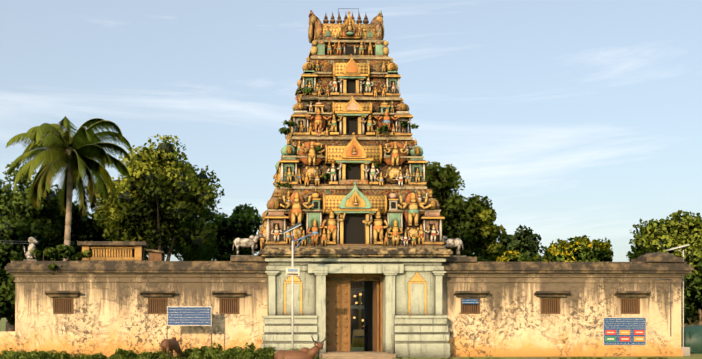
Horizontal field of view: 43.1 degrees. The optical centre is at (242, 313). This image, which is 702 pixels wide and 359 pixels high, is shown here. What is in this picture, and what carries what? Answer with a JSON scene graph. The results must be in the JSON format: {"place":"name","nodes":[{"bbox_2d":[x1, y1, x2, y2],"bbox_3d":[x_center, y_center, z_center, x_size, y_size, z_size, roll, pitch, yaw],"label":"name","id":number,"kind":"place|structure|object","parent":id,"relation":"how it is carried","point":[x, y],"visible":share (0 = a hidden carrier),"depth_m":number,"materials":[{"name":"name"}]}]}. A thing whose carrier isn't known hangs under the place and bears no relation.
{"place":"outdoors","nodes":[
{"label":"outdoors","id":0,"kind":"place"},
{"bbox_2d":[0,240,39,243],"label":"service cables","id":1,"kind":"object","parent":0,"point":[20,243],"visible":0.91,"depth_m":40.45,"materials":[{"name":"grey plastic"}]},
{"bbox_2d":[5,256,267,356],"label":"compound wall","id":2,"kind":"structure","parent":0,"point":[107,308],"depth_m":39.42,"materials":[{"name":"paint"}]},
{"bbox_2d":[23,237,38,260],"bbox_3d":[-9.556,-2.912,39.634,0.640,1.120,0.500,0,0,-1],"label":"yali statue","id":3,"kind":"object","parent":2,"relation":"on","point":[29,256],"visible":0.92,"depth_m":39.51,"materials":[{"name":"white stone"}]},
{"bbox_2d":[30,244,92,273],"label":"shrub","id":4,"kind":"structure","parent":2,"relation":"on","point":[65,250],"depth_m":39.45,"materials":[{"name":"green plant"}]},
{"bbox_2d":[77,241,164,260],"bbox_3d":[-5.880,-2.907,42.855,4.109,1.110,1.550,0,0,-1],"label":"roof hut","id":5,"kind":"object","parent":2,"relation":"on","point":[117,250],"visible":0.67,"depth_m":42.33,"materials":[{"name":"brown paint"}]},
{"bbox_2d":[231,232,263,255],"bbox_3d":[0.247,-3.152,40.039,1.493,1.181,0.525,0,0,-1],"label":"bull statue","id":6,"kind":"object","parent":2,"relation":"on","point":[251,241],"visible":1,"depth_m":39.90,"materials":[{"name":"white stone"}]},
{"bbox_2d":[0,318,701,358],"bbox_3d":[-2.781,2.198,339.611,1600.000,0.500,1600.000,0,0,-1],"label":"ground","id":7,"kind":"structure","parent":0,"point":[3,326],"depth_m":38.92,"materials":[{"name":"brown soil"}]},
{"bbox_2d":[0,262,14,325],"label":"tree","id":8,"kind":"object","parent":7,"relation":"on","point":[7,294],"visible":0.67,"depth_m":44.49,"materials":[{"name":"green plant"}]},
{"bbox_2d":[0,212,50,268],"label":"tree","id":9,"kind":"object","parent":7,"relation":"on","point":[16,230],"visible":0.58,"depth_m":47.38,"materials":[{"name":"green plant"}]},
{"bbox_2d":[0,162,63,330],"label":"tree","id":10,"kind":"object","parent":7,"relation":"on","point":[20,204],"visible":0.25,"depth_m":51.97,"materials":[{"name":"green plant"}]},
{"bbox_2d":[5,116,132,260],"bbox_3d":[-8.955,-4.107,45.246,6.506,12.150,6.872,0,0,-1],"label":"coconut palm","id":11,"kind":"object","parent":7,"relation":"on","point":[80,149],"visible":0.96,"depth_m":44.93,"materials":[{"name":"green plant"}]},
{"bbox_2d":[47,198,101,260],"bbox_3d":[-11.533,-2.971,59.319,5.936,10.238,4.707,0,0,-1],"label":"tree","id":12,"kind":"object","parent":7,"relation":"on","point":[78,224],"visible":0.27,"depth_m":58.09,"materials":[{"name":"green plant"}]},
{"bbox_2d":[76,207,111,260],"bbox_3d":[-9.309,-2.515,59.551,4.589,9.326,4.312,0,0,-1],"label":"tree","id":13,"kind":"object","parent":7,"relation":"on","point":[95,225],"visible":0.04,"depth_m":58.23,"materials":[{"name":"green plant"}]},
{"bbox_2d":[85,134,224,260],"bbox_3d":[-5.539,-4.427,54.958,8.774,13.149,9.004,0,0,-1],"label":"tree","id":14,"kind":"object","parent":7,"relation":"on","point":[166,198],"visible":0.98,"depth_m":53.05,"materials":[{"name":"green plant"}]},
{"bbox_2d":[0,342,319,358],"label":"shrubs","id":15,"kind":"object","parent":7,"relation":"on","point":[210,352],"visible":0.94,"depth_m":33.04,"materials":[{"name":"green plant"}]},
{"bbox_2d":[160,337,183,358],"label":"cow","id":16,"kind":"object","parent":7,"relation":"on","point":[171,344],"visible":0.96,"depth_m":35.34},
{"bbox_2d":[167,304,211,346],"bbox_3d":[-2.326,0.771,38.506,1.996,2.353,0.081,0,0,-1],"label":"notice board","id":17,"kind":"object","parent":7,"relation":"on","point":[189,315],"visible":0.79,"depth_m":38.47,"materials":[{"name":"blue metal"}]},
{"bbox_2d":[166,203,262,260],"bbox_3d":[-1.477,-2.885,61.277,7.930,10.067,6.125,0,0,-1],"label":"tree","id":18,"kind":"object","parent":7,"relation":"on","point":[244,222],"visible":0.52,"depth_m":59.57,"materials":[{"name":"green plant"}]},
{"bbox_2d":[281,222,313,349],"bbox_3d":[2.243,-0.881,35.639,1.309,5.659,0.360,0,0,-1],"label":"solar street light","id":19,"kind":"object","parent":7,"relation":"on","point":[292,271],"visible":0.9,"depth_m":35.59,"materials":[{"name":"paint"}]},
{"bbox_2d":[274,333,326,358],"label":"cow","id":20,"kind":"object","parent":7,"relation":"on","point":[306,353],"visible":1,"depth_m":31.71},
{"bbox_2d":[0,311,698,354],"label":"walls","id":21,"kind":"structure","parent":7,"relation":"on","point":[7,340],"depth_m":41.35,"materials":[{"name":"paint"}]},
{"bbox_2d":[258,248,452,358],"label":"gate block","id":22,"kind":"structure","parent":7,"relation":"on","point":[404,317],"depth_m":39.02,"materials":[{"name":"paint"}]},
{"bbox_2d":[259,8,444,248],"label":"temple tower","id":23,"kind":"structure","parent":22,"relation":"on","point":[349,165],"depth_m":39.72,"materials":[{"name":"orange paint"}]},
{"bbox_2d":[350,281,366,350],"bbox_3d":[7.538,-0.752,50.022,9.000,5.600,11.820,0,0,-1],"label":"doorway interior","id":24,"kind":"object","parent":7,"relation":"on","point":[358,329],"visible":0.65,"depth_m":51.51,"materials":[{"name":"black paint"}]},
{"bbox_2d":[422,161,506,259],"bbox_3d":[13.625,-3.724,55.448,6.114,11.759,6.722,0,0,-1],"label":"tree","id":25,"kind":"object","parent":7,"relation":"on","point":[469,223],"visible":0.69,"depth_m":53.90,"materials":[{"name":"green plant"}]},
{"bbox_2d":[341,356,667,358],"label":"grass tufts","id":26,"kind":"object","parent":7,"relation":"on","point":[578,357],"visible":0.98,"depth_m":37.51,"materials":[{"name":"green plant"}]},
{"bbox_2d":[477,225,543,261],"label":"distant tree","id":27,"kind":"object","parent":7,"relation":"on","point":[525,241],"visible":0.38,"depth_m":93.93,"materials":[{"name":"green plant"}]},
{"bbox_2d":[496,250,527,261],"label":"tree","id":28,"kind":"object","parent":7,"relation":"on","point":[513,256],"visible":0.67,"depth_m":79.20,"materials":[{"name":"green plant"}]},
{"bbox_2d":[442,252,693,356],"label":"compound wall","id":29,"kind":"structure","parent":7,"relation":"on","point":[571,309],"depth_m":39.92,"materials":[{"name":"paint"}]},
{"bbox_2d":[438,234,465,256],"bbox_3d":[9.463,-3.152,40.278,1.493,1.181,0.525,0,0,-1],"label":"bull statue","id":30,"kind":"object","parent":29,"relation":"on","point":[457,243],"visible":0.5,"depth_m":40.13,"materials":[{"name":"white stone"}]},
{"bbox_2d":[462,299,477,303],"bbox_3d":[10.346,-0.552,39.821,0.740,0.240,0.020,0,0,-1],"label":"sign","id":31,"kind":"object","parent":29,"relation":"attached to","point":[469,301],"depth_m":39.81,"materials":[{"name":"blue metal"}]},
{"bbox_2d":[656,279,670,336],"bbox_3d":[19.221,-0.261,40.052,0.717,2.617,0.040,0,0,-1],"label":"wall conduit","id":32,"kind":"object","parent":29,"relation":"attached to","point":[670,303],"depth_m":40.06,"materials":[{"name":"grey metal"}]},
{"bbox_2d":[529,235,613,261],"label":"tree","id":33,"kind":"object","parent":7,"relation":"on","point":[581,249],"visible":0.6,"depth_m":71.27,"materials":[{"name":"green plant"}]},
{"bbox_2d":[626,210,701,281],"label":"tree","id":34,"kind":"object","parent":7,"relation":"on","point":[677,229],"visible":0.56,"depth_m":51.05,"materials":[{"name":"green plant"}]},
{"bbox_2d":[665,244,689,355],"bbox_3d":[20.136,-0.622,40.606,0.957,5.139,0.420,0,0,-1],"label":"solar light","id":35,"kind":"object","parent":7,"relation":"on","point":[686,351],"visible":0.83,"depth_m":40.42,"materials":[{"name":"metal"}]},
{"bbox_2d":[681,259,701,324],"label":"tree","id":36,"kind":"object","parent":7,"relation":"on","point":[693,296],"visible":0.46,"depth_m":49.62,"materials":[{"name":"green plant"}]},
{"bbox_2d":[681,325,701,353],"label":"tarp heap","id":37,"kind":"object","parent":7,"relation":"on","point":[693,337],"visible":0.58,"depth_m":42.49,"materials":[{"name":"green plastic"}]},
{"bbox_2d":[0,0,701,261],"label":"sky","id":38,"kind":"structure","parent":0,"point":[574,118],"materials":[{"name":"blue"}]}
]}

